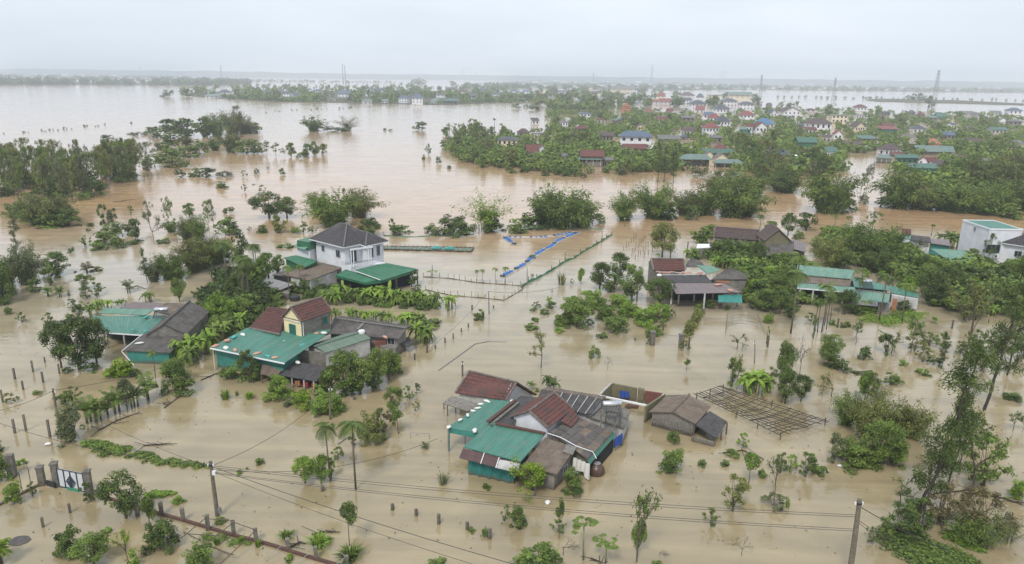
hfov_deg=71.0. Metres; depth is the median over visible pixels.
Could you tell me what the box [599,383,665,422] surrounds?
roofless building
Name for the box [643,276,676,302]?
leafy tree
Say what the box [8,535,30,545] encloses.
sunken tarp
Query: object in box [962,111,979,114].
house
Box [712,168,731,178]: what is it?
shrub
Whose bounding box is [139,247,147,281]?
casuarina tree
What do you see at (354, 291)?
banana plant
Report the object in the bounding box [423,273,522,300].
stick fence
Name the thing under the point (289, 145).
leafy tree
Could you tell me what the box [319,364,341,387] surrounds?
leafy tree
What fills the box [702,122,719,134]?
house
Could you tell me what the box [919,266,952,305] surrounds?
leafy tree
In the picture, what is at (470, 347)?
floating hose
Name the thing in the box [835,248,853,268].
leafy tree
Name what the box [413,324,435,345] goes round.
banana plant
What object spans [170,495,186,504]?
floating weed
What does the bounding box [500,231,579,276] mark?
float line
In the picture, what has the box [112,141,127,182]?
slender tree
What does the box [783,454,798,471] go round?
ragged bush
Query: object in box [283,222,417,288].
white villa
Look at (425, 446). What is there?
cycad
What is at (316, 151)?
leafy tree
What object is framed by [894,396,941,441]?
bamboo clump
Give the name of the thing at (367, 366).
leafy tree
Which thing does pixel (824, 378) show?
airy tree
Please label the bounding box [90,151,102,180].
slender tree
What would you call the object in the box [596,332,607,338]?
floating weed
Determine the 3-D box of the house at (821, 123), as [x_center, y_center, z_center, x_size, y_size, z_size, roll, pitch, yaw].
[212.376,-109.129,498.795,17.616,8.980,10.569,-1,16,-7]
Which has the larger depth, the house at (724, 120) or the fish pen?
the house at (724, 120)
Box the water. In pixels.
[0,77,1023,563]
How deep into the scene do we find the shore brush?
923.51 m
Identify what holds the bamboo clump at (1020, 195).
on the water
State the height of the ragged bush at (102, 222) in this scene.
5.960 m
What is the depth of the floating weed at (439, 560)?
50.42 m
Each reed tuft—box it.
[436,473,450,485]
[556,271,566,285]
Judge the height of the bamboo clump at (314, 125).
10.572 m
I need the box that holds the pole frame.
[169,517,343,563]
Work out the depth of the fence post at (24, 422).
68.09 m
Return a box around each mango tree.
[115,378,131,407]
[139,496,156,522]
[170,277,186,301]
[578,267,585,281]
[631,518,647,548]
[776,338,799,370]
[857,371,874,399]
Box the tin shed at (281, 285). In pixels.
[262,278,293,298]
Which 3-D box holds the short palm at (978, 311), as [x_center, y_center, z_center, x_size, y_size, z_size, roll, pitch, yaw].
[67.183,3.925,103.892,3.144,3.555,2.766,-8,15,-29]
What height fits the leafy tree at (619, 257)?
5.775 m
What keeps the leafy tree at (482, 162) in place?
on the water
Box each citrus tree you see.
[1,480,22,503]
[52,523,84,559]
[138,517,181,555]
[181,542,213,563]
[202,302,216,317]
[203,290,229,309]
[206,312,235,336]
[216,295,238,315]
[233,297,247,311]
[261,374,293,401]
[290,389,312,411]
[310,392,333,415]
[325,387,346,416]
[358,408,390,446]
[553,312,573,328]
[559,297,596,329]
[563,296,582,313]
[580,289,601,305]
[591,296,609,308]
[595,304,617,319]
[601,316,628,334]
[608,293,627,310]
[616,299,636,317]
[632,306,656,327]
[645,324,663,335]
[646,301,671,322]
[745,279,760,297]
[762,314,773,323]
[861,300,877,313]
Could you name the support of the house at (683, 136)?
on the water
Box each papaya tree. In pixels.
[571,516,598,559]
[592,533,618,563]
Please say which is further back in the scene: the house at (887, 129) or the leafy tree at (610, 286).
the house at (887, 129)
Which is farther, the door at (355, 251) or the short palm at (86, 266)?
the short palm at (86, 266)
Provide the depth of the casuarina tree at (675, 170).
233.87 m
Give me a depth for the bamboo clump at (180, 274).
118.51 m
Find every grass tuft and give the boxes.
[211,537,221,545]
[218,388,230,399]
[236,536,245,542]
[243,391,254,399]
[254,539,261,547]
[784,500,790,507]
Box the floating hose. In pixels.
[439,341,506,369]
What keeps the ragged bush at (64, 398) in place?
on the water
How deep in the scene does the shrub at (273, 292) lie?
107.45 m
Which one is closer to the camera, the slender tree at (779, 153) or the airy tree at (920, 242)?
the airy tree at (920, 242)
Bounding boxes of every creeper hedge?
[79,438,133,458]
[129,450,192,468]
[144,489,177,498]
[191,461,208,469]
[191,531,252,546]
[682,308,705,337]
[856,308,928,328]
[873,522,982,563]
[939,528,988,553]
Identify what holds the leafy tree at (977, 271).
on the water
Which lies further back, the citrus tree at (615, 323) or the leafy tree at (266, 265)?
the leafy tree at (266, 265)
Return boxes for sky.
[0,0,1023,81]
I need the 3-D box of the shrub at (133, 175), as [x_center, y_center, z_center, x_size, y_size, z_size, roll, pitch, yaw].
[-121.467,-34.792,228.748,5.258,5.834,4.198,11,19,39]
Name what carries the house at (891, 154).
on the water
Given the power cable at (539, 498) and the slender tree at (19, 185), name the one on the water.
the slender tree at (19, 185)
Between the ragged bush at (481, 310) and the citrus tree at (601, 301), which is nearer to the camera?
the ragged bush at (481, 310)
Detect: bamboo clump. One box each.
[0,195,50,219]
[0,255,19,285]
[1,238,48,285]
[15,206,61,225]
[16,191,81,225]
[136,259,168,282]
[151,247,185,280]
[161,218,179,232]
[162,259,190,278]
[167,235,215,272]
[168,214,198,239]
[181,214,211,239]
[183,233,222,269]
[197,112,233,136]
[204,232,229,265]
[206,136,220,150]
[215,129,244,152]
[219,109,251,134]
[235,114,262,133]
[294,186,368,228]
[298,189,330,208]
[299,115,329,131]
[330,186,388,217]
[331,115,361,130]
[446,131,460,141]
[450,187,513,230]
[451,134,464,140]
[452,127,468,136]
[465,128,476,135]
[523,190,571,227]
[528,180,597,229]
[567,190,607,228]
[596,110,605,117]
[604,190,646,221]
[614,164,627,174]
[630,180,682,219]
[669,191,707,215]
[682,182,731,215]
[692,173,780,217]
[696,169,738,194]
[731,192,772,216]
[737,145,759,154]
[737,172,772,195]
[741,147,764,160]
[752,167,768,177]
[761,173,802,190]
[763,166,816,193]
[793,163,875,214]
[799,185,839,210]
[804,235,835,256]
[813,234,860,267]
[824,220,880,261]
[828,385,874,426]
[841,392,901,440]
[845,220,905,257]
[860,159,944,209]
[864,383,895,411]
[866,381,895,399]
[870,224,911,245]
[870,394,921,431]
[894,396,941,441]
[898,183,949,209]
[923,177,996,213]
[941,510,1005,547]
[942,153,993,169]
[947,180,1021,214]
[953,167,981,177]
[960,155,1023,180]
[964,501,1022,550]
[969,156,1023,188]
[979,175,1023,210]
[989,506,1023,544]
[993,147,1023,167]
[994,174,1023,209]
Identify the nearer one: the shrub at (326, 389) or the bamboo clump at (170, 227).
the shrub at (326, 389)
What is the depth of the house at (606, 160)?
279.01 m
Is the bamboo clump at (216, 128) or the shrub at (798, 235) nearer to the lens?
the shrub at (798, 235)
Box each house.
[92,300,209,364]
[204,94,221,97]
[210,296,331,380]
[219,89,230,93]
[283,92,292,96]
[312,89,323,92]
[337,90,350,96]
[361,99,372,103]
[373,88,384,91]
[398,95,409,102]
[411,93,422,104]
[430,98,439,102]
[436,93,445,97]
[442,370,536,415]
[443,98,458,102]
[496,136,518,146]
[517,128,530,135]
[525,144,543,155]
[530,118,539,124]
[560,121,570,126]
[561,153,568,159]
[575,125,587,129]
[578,112,590,117]
[579,150,603,166]
[595,118,605,122]
[598,132,613,141]
[602,157,614,165]
[610,86,634,91]
[612,118,625,122]
[618,130,653,148]
[622,144,646,150]
[635,123,645,128]
[648,258,747,311]
[652,99,658,103]
[655,116,666,122]
[656,92,665,98]
[657,135,680,141]
[659,98,671,103]
[679,92,694,97]
[679,154,712,165]
[680,116,694,121]
[680,134,687,139]
[681,127,694,133]
[683,98,691,103]
[687,100,706,109]
[695,106,704,111]
[696,93,703,99]
[700,149,733,155]
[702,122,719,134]
[703,112,713,119]
[704,150,713,162]
[706,135,722,142]
[707,114,719,120]
[712,105,729,113]
[712,144,727,148]
[713,116,731,126]
[713,152,727,160]
[713,159,742,166]
[713,226,759,252]
[720,98,738,104]
[726,92,752,99]
[737,101,754,109]
[737,111,754,119]
[739,126,751,133]
[745,123,753,132]
[752,121,767,133]
[753,118,774,126]
[756,223,806,258]
[764,150,789,159]
[767,109,776,115]
[777,106,801,117]
[793,137,817,147]
[795,265,919,311]
[802,118,833,130]
[804,127,816,132]
[805,108,814,112]
[822,134,831,140]
[822,147,838,155]
[828,114,847,123]
[831,130,842,139]
[842,140,862,147]
[849,121,865,130]
[852,104,866,111]
[854,135,877,140]
[875,143,902,154]
[875,154,892,162]
[877,126,897,132]
[879,123,894,125]
[880,111,890,115]
[889,152,904,156]
[893,154,919,162]
[898,229,949,256]
[900,134,915,138]
[906,163,938,172]
[907,110,915,114]
[909,125,926,131]
[912,145,954,155]
[915,112,924,116]
[917,156,927,162]
[925,157,937,162]
[926,116,938,119]
[926,138,939,145]
[931,159,947,165]
[934,113,946,117]
[941,131,955,139]
[947,123,957,126]
[957,220,1022,263]
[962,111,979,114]
[965,138,977,143]
[984,127,1008,133]
[988,110,1002,114]
[1001,233,1023,262]
[1004,107,1022,115]
[1006,119,1022,125]
[1009,140,1023,146]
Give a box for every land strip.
[0,74,250,85]
[192,90,522,104]
[505,82,642,88]
[647,83,1023,92]
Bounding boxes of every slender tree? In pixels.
[0,143,15,167]
[0,147,6,181]
[0,152,10,174]
[0,154,8,181]
[2,158,18,198]
[5,142,16,148]
[5,147,23,171]
[8,159,18,197]
[8,163,23,196]
[10,156,23,196]
[13,137,33,166]
[17,147,31,188]
[18,146,30,175]
[23,144,37,185]
[30,155,43,195]
[31,150,41,176]
[33,156,50,197]
[34,139,50,162]
[34,147,47,188]
[39,152,48,179]
[39,163,51,196]
[40,154,51,179]
[41,144,50,161]
[44,160,57,197]
[46,139,56,160]
[47,154,54,177]
[48,162,68,194]
[49,141,65,154]
[52,146,64,156]
[53,155,70,192]
[55,155,73,195]
[58,157,77,194]
[61,161,74,201]
[66,149,83,190]
[70,154,84,190]
[72,139,81,153]
[73,148,86,176]
[73,156,91,197]
[74,163,85,193]
[80,151,92,175]
[82,144,94,168]
[88,144,108,177]
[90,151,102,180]
[94,145,107,181]
[97,153,109,187]
[100,138,110,173]
[100,142,111,174]
[100,149,112,187]
[107,143,116,162]
[109,146,126,182]
[110,144,127,183]
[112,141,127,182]
[115,141,131,181]
[126,140,140,170]
[129,139,139,177]
[135,143,145,157]
[137,142,155,160]
[141,201,152,222]
[142,160,151,173]
[160,196,172,222]
[201,200,212,227]
[207,199,216,225]
[230,105,240,116]
[261,140,268,150]
[270,142,278,151]
[630,154,637,168]
[756,139,777,175]
[766,152,789,175]
[774,147,790,169]
[864,161,875,190]
[866,210,883,229]
[907,315,926,352]
[982,233,1001,255]
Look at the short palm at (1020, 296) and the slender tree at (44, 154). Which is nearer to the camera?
the short palm at (1020, 296)
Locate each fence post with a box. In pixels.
[11,419,15,433]
[12,368,15,378]
[22,414,26,430]
[40,516,44,527]
[46,419,51,437]
[67,502,71,513]
[414,508,417,515]
[437,513,440,524]
[465,521,468,529]
[488,527,491,539]
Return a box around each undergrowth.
[0,162,139,199]
[193,266,282,327]
[275,281,440,309]
[440,104,701,173]
[664,106,1023,188]
[701,241,822,310]
[812,223,1023,313]
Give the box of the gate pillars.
[649,330,685,348]
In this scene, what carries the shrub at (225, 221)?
on the water
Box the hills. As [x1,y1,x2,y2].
[0,69,1023,87]
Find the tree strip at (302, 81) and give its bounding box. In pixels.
[251,79,394,82]
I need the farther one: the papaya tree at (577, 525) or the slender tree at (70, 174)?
the slender tree at (70, 174)
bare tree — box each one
[563,537,580,554]
[728,534,752,555]
[792,337,810,375]
[929,476,960,511]
[952,484,1009,524]
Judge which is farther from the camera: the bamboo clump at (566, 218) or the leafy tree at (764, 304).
the bamboo clump at (566, 218)
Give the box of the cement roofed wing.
[328,316,414,355]
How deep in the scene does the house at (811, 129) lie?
466.53 m
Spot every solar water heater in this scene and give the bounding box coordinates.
[153,307,167,318]
[602,400,622,418]
[859,279,873,289]
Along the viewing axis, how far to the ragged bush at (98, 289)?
109.46 m
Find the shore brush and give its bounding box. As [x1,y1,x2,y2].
[192,92,527,103]
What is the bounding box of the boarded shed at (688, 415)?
[649,393,727,445]
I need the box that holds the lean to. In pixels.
[260,363,284,382]
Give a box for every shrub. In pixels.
[0,181,10,197]
[0,184,14,194]
[0,201,19,214]
[0,265,18,305]
[0,453,13,483]
[4,306,12,314]
[19,171,36,187]
[25,278,42,291]
[33,177,51,191]
[35,213,69,228]
[42,183,72,198]
[42,251,70,277]
[50,205,82,227]
[53,399,85,448]
[77,361,99,373]
[82,176,105,194]
[85,171,101,183]
[92,231,114,243]
[99,223,117,234]
[100,135,111,138]
[100,168,113,179]
[101,361,131,377]
[107,357,132,377]
[109,235,126,249]
[110,163,128,181]
[110,221,131,235]
[114,166,132,181]
[118,361,137,376]
[126,548,140,563]
[127,164,137,179]
[129,368,141,378]
[139,153,165,166]
[144,127,158,133]
[154,134,172,150]
[158,144,182,161]
[159,383,168,395]
[162,131,194,146]
[162,156,183,167]
[170,378,196,396]
[172,145,203,156]
[173,168,186,177]
[182,159,190,166]
[187,167,199,176]
[192,138,209,152]
[195,167,216,176]
[213,216,237,233]
[215,171,232,176]
[215,181,228,187]
[218,366,231,376]
[221,206,234,212]
[222,251,231,262]
[222,363,246,381]
[227,220,241,230]
[227,323,243,336]
[231,139,262,153]
[245,293,261,308]
[248,141,265,153]
[248,361,266,380]
[249,122,262,132]
[250,282,268,292]
[256,225,267,233]
[258,224,267,232]
[262,287,282,300]
[272,294,287,306]
[282,395,297,406]
[290,227,301,232]
[296,151,308,157]
[299,278,313,289]
[321,377,332,392]
[323,126,344,131]
[339,383,362,396]
[341,124,350,131]
[356,217,382,236]
[386,354,402,373]
[389,224,413,233]
[410,284,420,298]
[411,121,426,129]
[423,223,438,234]
[431,214,469,238]
[460,224,477,234]
[476,211,507,232]
[505,166,513,170]
[506,218,528,233]
[508,505,527,529]
[509,553,533,563]
[511,103,521,107]
[520,212,548,229]
[520,216,541,229]
[528,105,539,109]
[541,169,549,175]
[545,301,555,307]
[553,168,563,174]
[560,466,583,497]
[588,212,605,223]
[588,345,600,357]
[656,448,684,473]
[657,203,679,219]
[666,431,680,442]
[683,204,698,219]
[687,248,703,259]
[690,165,705,177]
[698,299,715,307]
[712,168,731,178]
[725,167,740,178]
[758,468,764,478]
[792,230,805,239]
[823,354,840,369]
[830,435,874,475]
[837,358,851,372]
[841,197,859,213]
[850,305,865,315]
[851,441,884,471]
[857,345,872,359]
[858,192,869,204]
[874,196,898,207]
[882,441,908,469]
[897,300,914,311]
[898,141,908,148]
[926,188,952,209]
[927,355,943,367]
[937,192,955,211]
[962,288,982,300]
[968,205,1003,215]
[983,283,1000,295]
[992,289,1018,306]
[999,203,1023,218]
[1004,478,1023,500]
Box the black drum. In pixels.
[290,295,299,301]
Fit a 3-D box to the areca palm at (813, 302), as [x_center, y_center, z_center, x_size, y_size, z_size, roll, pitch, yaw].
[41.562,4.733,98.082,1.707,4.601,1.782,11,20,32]
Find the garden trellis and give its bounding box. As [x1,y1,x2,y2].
[693,384,829,439]
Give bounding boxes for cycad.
[420,441,429,449]
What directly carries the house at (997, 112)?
on the water
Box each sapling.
[109,529,131,562]
[630,487,662,561]
[766,456,783,499]
[922,440,960,522]
[963,280,1004,365]
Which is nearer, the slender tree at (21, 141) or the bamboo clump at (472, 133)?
the slender tree at (21, 141)
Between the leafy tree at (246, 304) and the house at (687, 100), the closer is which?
the leafy tree at (246, 304)
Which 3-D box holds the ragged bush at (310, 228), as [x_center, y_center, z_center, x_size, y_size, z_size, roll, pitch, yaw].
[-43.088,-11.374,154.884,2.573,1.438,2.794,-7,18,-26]
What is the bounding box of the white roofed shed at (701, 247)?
[696,244,711,255]
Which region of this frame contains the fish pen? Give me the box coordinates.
[383,244,473,251]
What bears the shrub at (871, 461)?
on the water
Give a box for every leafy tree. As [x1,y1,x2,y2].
[37,319,73,367]
[46,315,103,369]
[67,529,110,563]
[73,317,111,362]
[95,468,146,518]
[128,218,140,238]
[145,126,165,137]
[158,118,183,136]
[158,360,191,392]
[159,357,185,379]
[163,90,173,95]
[172,118,197,136]
[179,88,193,96]
[182,203,194,216]
[189,116,211,136]
[219,269,231,281]
[224,274,245,289]
[231,230,248,261]
[239,300,257,317]
[243,264,265,280]
[246,191,286,217]
[248,261,267,280]
[252,258,270,273]
[257,252,279,276]
[269,214,287,232]
[271,254,284,271]
[275,196,297,217]
[285,142,296,156]
[291,455,314,482]
[302,143,311,156]
[309,141,319,154]
[310,453,330,483]
[318,143,326,153]
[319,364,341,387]
[322,349,360,390]
[343,357,375,393]
[361,367,383,391]
[362,346,391,379]
[377,349,401,379]
[383,386,402,409]
[406,269,418,285]
[413,78,427,84]
[442,127,448,135]
[454,139,464,146]
[468,121,479,131]
[469,150,480,161]
[475,153,487,167]
[476,131,485,137]
[481,138,493,149]
[481,139,497,148]
[486,127,495,134]
[502,147,516,165]
[519,461,546,489]
[520,541,562,563]
[560,134,570,142]
[572,168,579,175]
[575,131,589,141]
[578,129,591,139]
[589,261,610,288]
[600,272,623,291]
[610,252,629,278]
[619,161,631,173]
[619,264,645,298]
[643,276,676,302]
[648,221,681,256]
[657,156,672,170]
[668,150,681,159]
[690,226,712,243]
[695,122,704,131]
[708,224,715,239]
[709,240,720,251]
[714,238,736,254]
[736,131,747,140]
[738,135,749,142]
[739,263,753,269]
[740,288,750,302]
[741,140,758,150]
[749,241,766,259]
[750,280,770,291]
[751,159,766,168]
[755,288,778,311]
[760,265,776,274]
[764,221,777,226]
[768,253,783,262]
[770,272,788,290]
[770,289,794,313]
[776,252,790,262]
[776,264,790,275]
[776,368,799,403]
[780,212,798,235]
[782,283,796,297]
[783,304,796,316]
[790,374,814,401]
[797,158,805,166]
[797,212,818,229]
[804,149,820,156]
[806,161,821,175]
[810,153,826,160]
[810,154,833,175]
[813,156,830,173]
[818,339,840,365]
[820,333,845,353]
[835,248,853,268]
[836,289,858,313]
[846,291,861,311]
[848,130,855,137]
[858,371,882,400]
[860,251,879,269]
[860,420,890,460]
[873,251,895,272]
[875,418,910,465]
[889,242,912,262]
[892,253,919,268]
[896,275,919,294]
[913,254,937,271]
[916,93,923,99]
[916,262,937,279]
[918,169,931,183]
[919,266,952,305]
[921,129,929,138]
[925,95,932,108]
[931,123,942,128]
[934,265,964,286]
[935,258,952,271]
[951,171,964,176]
[952,144,964,152]
[952,261,967,271]
[952,273,973,287]
[953,176,972,187]
[955,139,969,145]
[958,132,969,139]
[963,177,979,187]
[963,263,984,274]
[964,248,981,256]
[967,268,990,283]
[978,180,993,192]
[984,265,1005,275]
[991,137,1004,144]
[997,260,1016,274]
[1004,262,1022,275]
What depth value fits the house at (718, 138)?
386.45 m
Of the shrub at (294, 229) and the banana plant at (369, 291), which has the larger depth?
the shrub at (294, 229)
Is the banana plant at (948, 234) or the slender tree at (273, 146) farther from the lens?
the slender tree at (273, 146)
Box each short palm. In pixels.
[0,537,13,563]
[41,285,52,296]
[52,285,63,296]
[71,394,98,423]
[80,261,94,272]
[86,397,107,423]
[98,385,127,412]
[101,399,113,414]
[122,279,133,292]
[126,385,147,408]
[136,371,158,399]
[732,239,747,251]
[742,241,754,254]
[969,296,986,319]
[1008,295,1022,310]
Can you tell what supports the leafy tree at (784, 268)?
on the water
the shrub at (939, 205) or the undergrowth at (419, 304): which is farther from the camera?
the shrub at (939, 205)
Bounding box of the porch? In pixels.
[577,157,601,166]
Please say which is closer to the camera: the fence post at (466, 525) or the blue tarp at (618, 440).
the fence post at (466, 525)
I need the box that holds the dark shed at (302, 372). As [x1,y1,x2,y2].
[280,361,325,391]
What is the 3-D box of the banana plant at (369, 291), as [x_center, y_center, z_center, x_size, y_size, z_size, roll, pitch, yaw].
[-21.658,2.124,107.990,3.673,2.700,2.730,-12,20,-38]
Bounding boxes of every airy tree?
[141,210,165,243]
[509,454,543,502]
[527,330,546,367]
[730,334,748,349]
[731,354,745,389]
[814,373,833,396]
[852,318,864,343]
[877,328,904,354]
[892,474,929,507]
[913,237,930,248]
[951,406,995,461]
[955,416,1017,494]
[968,328,998,372]
[1009,410,1023,430]
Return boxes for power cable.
[0,423,206,464]
[57,398,208,466]
[59,350,209,389]
[212,466,512,563]
[212,467,854,516]
[213,438,437,471]
[214,399,321,464]
[215,472,470,563]
[216,472,847,528]
[216,473,848,530]
[218,466,853,514]
[860,521,922,555]
[861,507,951,551]
[863,526,914,563]
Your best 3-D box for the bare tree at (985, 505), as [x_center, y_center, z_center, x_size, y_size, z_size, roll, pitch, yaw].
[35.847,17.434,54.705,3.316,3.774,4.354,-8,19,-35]
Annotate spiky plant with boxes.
[274,528,296,538]
[303,529,333,549]
[332,538,366,563]
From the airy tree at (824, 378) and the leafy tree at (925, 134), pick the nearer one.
the airy tree at (824, 378)
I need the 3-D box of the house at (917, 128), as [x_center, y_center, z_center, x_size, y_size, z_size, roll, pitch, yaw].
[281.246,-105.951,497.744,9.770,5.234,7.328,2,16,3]
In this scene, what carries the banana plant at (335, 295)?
on the water
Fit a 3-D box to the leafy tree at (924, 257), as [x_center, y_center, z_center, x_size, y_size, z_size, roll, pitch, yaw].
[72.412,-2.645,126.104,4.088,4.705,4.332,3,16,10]
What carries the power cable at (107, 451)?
attached to the utility pole at (217, 509)
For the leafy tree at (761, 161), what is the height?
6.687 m
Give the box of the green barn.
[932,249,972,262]
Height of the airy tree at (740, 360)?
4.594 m
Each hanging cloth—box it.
[572,457,589,479]
[619,391,628,397]
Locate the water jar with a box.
[590,461,604,476]
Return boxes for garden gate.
[34,460,93,496]
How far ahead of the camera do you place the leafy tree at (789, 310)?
103.90 m
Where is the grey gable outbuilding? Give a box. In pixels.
[299,331,370,366]
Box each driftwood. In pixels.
[90,412,142,436]
[135,441,176,450]
[156,393,179,407]
[197,372,218,379]
[290,537,311,548]
[302,526,337,534]
[581,556,607,563]
[723,447,762,460]
[934,484,982,495]
[991,495,1023,504]
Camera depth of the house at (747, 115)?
612.25 m
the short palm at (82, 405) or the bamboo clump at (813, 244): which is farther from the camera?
the bamboo clump at (813, 244)
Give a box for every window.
[289,323,295,334]
[336,250,340,257]
[376,245,379,255]
[387,338,394,344]
[562,463,567,475]
[985,244,1000,252]
[1013,250,1021,257]
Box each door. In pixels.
[349,249,356,262]
[891,299,896,311]
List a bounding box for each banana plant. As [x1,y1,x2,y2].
[81,303,96,317]
[92,299,104,310]
[103,299,113,307]
[112,299,123,305]
[138,291,156,302]
[168,339,199,362]
[178,343,201,366]
[180,333,207,357]
[197,327,221,354]
[199,334,219,352]
[205,320,231,343]
[218,315,238,336]
[232,310,247,328]
[312,383,325,392]
[313,388,326,400]
[315,288,333,303]
[321,287,345,304]
[330,280,348,292]
[330,308,341,320]
[343,306,354,316]
[345,287,363,300]
[349,307,359,317]
[357,286,377,302]
[359,309,369,318]
[367,309,380,319]
[373,280,395,299]
[374,310,390,320]
[383,310,394,322]
[385,289,403,305]
[395,313,406,324]
[399,290,413,299]
[400,311,417,325]
[404,290,417,306]
[406,321,434,342]
[409,310,427,326]
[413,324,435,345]
[414,290,429,299]
[419,318,436,329]
[425,291,443,307]
[440,294,458,310]
[526,380,536,387]
[541,375,561,388]
[683,248,690,257]
[707,255,721,266]
[718,255,732,268]
[728,258,744,267]
[734,372,760,394]
[745,369,770,396]
[762,375,776,392]
[933,231,959,246]
[945,232,959,248]
[986,304,999,315]
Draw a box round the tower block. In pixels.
[719,71,726,77]
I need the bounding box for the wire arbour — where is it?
[725,303,766,339]
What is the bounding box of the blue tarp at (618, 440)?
[613,433,622,447]
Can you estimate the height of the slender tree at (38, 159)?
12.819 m
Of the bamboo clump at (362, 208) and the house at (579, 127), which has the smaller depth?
the bamboo clump at (362, 208)
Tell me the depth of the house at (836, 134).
420.72 m
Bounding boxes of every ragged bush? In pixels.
[0,393,19,402]
[15,312,25,322]
[25,481,36,496]
[39,263,55,285]
[41,312,52,323]
[52,391,72,404]
[66,386,83,399]
[67,299,75,307]
[71,304,85,315]
[73,273,95,289]
[78,235,91,246]
[78,482,98,501]
[79,287,92,298]
[86,282,105,295]
[96,204,109,226]
[106,208,117,227]
[139,158,152,168]
[191,287,203,297]
[235,349,257,381]
[299,221,307,232]
[306,226,317,231]
[328,458,334,478]
[330,446,344,459]
[347,433,356,445]
[377,407,395,434]
[388,218,396,229]
[402,385,414,399]
[411,401,419,410]
[415,383,420,393]
[424,144,431,153]
[477,309,483,319]
[500,504,510,520]
[549,519,566,533]
[679,340,690,348]
[703,508,720,525]
[721,473,751,511]
[727,357,743,386]
[735,432,749,447]
[746,296,758,308]
[759,491,788,510]
[765,367,779,384]
[774,452,787,472]
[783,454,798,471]
[799,451,817,476]
[805,312,813,320]
[812,314,818,337]
[826,432,847,463]
[866,526,880,543]
[875,516,893,544]
[878,333,898,355]
[881,372,903,384]
[888,500,921,533]
[893,496,935,530]
[905,332,927,349]
[914,346,933,361]
[915,480,980,528]
[922,332,940,345]
[935,333,952,346]
[949,278,991,320]
[955,341,966,354]
[959,486,1020,537]
[962,430,1014,486]
[968,329,988,347]
[976,360,988,369]
[1008,338,1023,365]
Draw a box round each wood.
[0,73,251,84]
[178,82,524,102]
[450,81,646,89]
[501,76,732,82]
[524,85,760,110]
[641,82,1023,92]
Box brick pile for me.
[625,403,638,408]
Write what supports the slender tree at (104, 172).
on the water
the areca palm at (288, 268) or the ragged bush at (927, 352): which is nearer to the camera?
the ragged bush at (927, 352)
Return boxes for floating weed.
[16,458,27,465]
[32,390,42,394]
[61,367,74,373]
[88,266,102,271]
[89,242,111,250]
[101,527,111,534]
[121,239,143,244]
[156,238,169,243]
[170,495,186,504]
[213,516,227,524]
[255,458,265,465]
[276,243,294,247]
[283,553,292,563]
[428,556,446,563]
[430,318,441,326]
[468,527,476,533]
[473,313,483,320]
[480,527,487,536]
[482,483,490,490]
[524,322,539,330]
[540,308,549,314]
[555,327,564,333]
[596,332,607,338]
[652,560,661,563]
[697,459,706,467]
[720,459,729,466]
[725,448,739,457]
[811,464,828,476]
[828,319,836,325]
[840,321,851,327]
[888,377,904,384]
[899,359,908,366]
[914,368,932,376]
[1002,392,1021,399]
[1003,392,1022,402]
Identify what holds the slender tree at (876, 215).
on the water
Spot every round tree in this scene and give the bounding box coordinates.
[339,500,357,545]
[388,405,403,433]
[555,497,564,527]
[684,358,690,370]
[744,452,760,483]
[778,364,794,402]
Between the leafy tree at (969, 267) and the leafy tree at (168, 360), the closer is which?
the leafy tree at (168, 360)
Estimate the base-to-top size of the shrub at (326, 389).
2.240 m
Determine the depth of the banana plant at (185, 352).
83.67 m
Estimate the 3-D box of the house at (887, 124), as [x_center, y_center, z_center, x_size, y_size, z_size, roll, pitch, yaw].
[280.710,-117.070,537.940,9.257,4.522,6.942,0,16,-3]
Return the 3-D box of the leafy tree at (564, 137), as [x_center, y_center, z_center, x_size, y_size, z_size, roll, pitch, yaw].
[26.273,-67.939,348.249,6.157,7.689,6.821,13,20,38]
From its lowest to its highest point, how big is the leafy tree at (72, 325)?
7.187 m
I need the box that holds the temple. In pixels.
[621,103,631,111]
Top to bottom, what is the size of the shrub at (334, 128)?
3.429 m
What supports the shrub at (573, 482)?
on the water
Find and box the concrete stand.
[600,411,620,429]
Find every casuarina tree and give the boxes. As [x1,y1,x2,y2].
[7,212,24,259]
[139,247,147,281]
[652,141,664,182]
[661,145,668,178]
[670,151,677,183]
[764,129,777,166]
[908,325,1004,526]
[934,375,985,493]
[938,331,950,368]
[968,241,1023,409]
[999,276,1023,374]
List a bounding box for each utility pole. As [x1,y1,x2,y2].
[51,388,61,437]
[207,461,221,516]
[329,386,331,419]
[848,498,863,563]
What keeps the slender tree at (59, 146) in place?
on the water
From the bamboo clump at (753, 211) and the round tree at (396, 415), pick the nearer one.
the round tree at (396, 415)
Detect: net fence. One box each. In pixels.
[384,229,473,236]
[513,227,601,229]
[521,234,611,286]
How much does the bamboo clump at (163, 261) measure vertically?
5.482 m
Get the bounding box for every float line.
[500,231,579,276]
[502,236,518,244]
[504,231,574,237]
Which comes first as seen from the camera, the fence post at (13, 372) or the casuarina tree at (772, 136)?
the fence post at (13, 372)
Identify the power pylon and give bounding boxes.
[929,70,939,109]
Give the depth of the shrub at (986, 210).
186.52 m
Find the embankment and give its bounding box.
[868,98,1023,104]
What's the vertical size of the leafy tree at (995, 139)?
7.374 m
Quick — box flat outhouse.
[273,262,340,290]
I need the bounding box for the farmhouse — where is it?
[448,387,630,489]
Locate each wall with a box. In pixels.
[0,453,37,505]
[102,496,348,563]
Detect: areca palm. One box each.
[147,349,157,377]
[214,240,233,279]
[224,244,238,275]
[230,255,239,282]
[232,267,248,293]
[233,255,247,288]
[237,257,255,293]
[237,260,252,292]
[243,243,260,269]
[281,265,292,290]
[295,265,304,280]
[313,421,338,480]
[335,420,368,489]
[502,267,508,283]
[784,269,809,333]
[789,251,808,292]
[812,301,820,327]
[815,298,828,331]
[817,282,837,331]
[825,296,836,329]
[829,294,836,319]
[854,275,866,294]
[858,268,867,273]
[876,273,896,322]
[888,262,897,285]
[897,283,914,323]
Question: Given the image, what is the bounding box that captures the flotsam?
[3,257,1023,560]

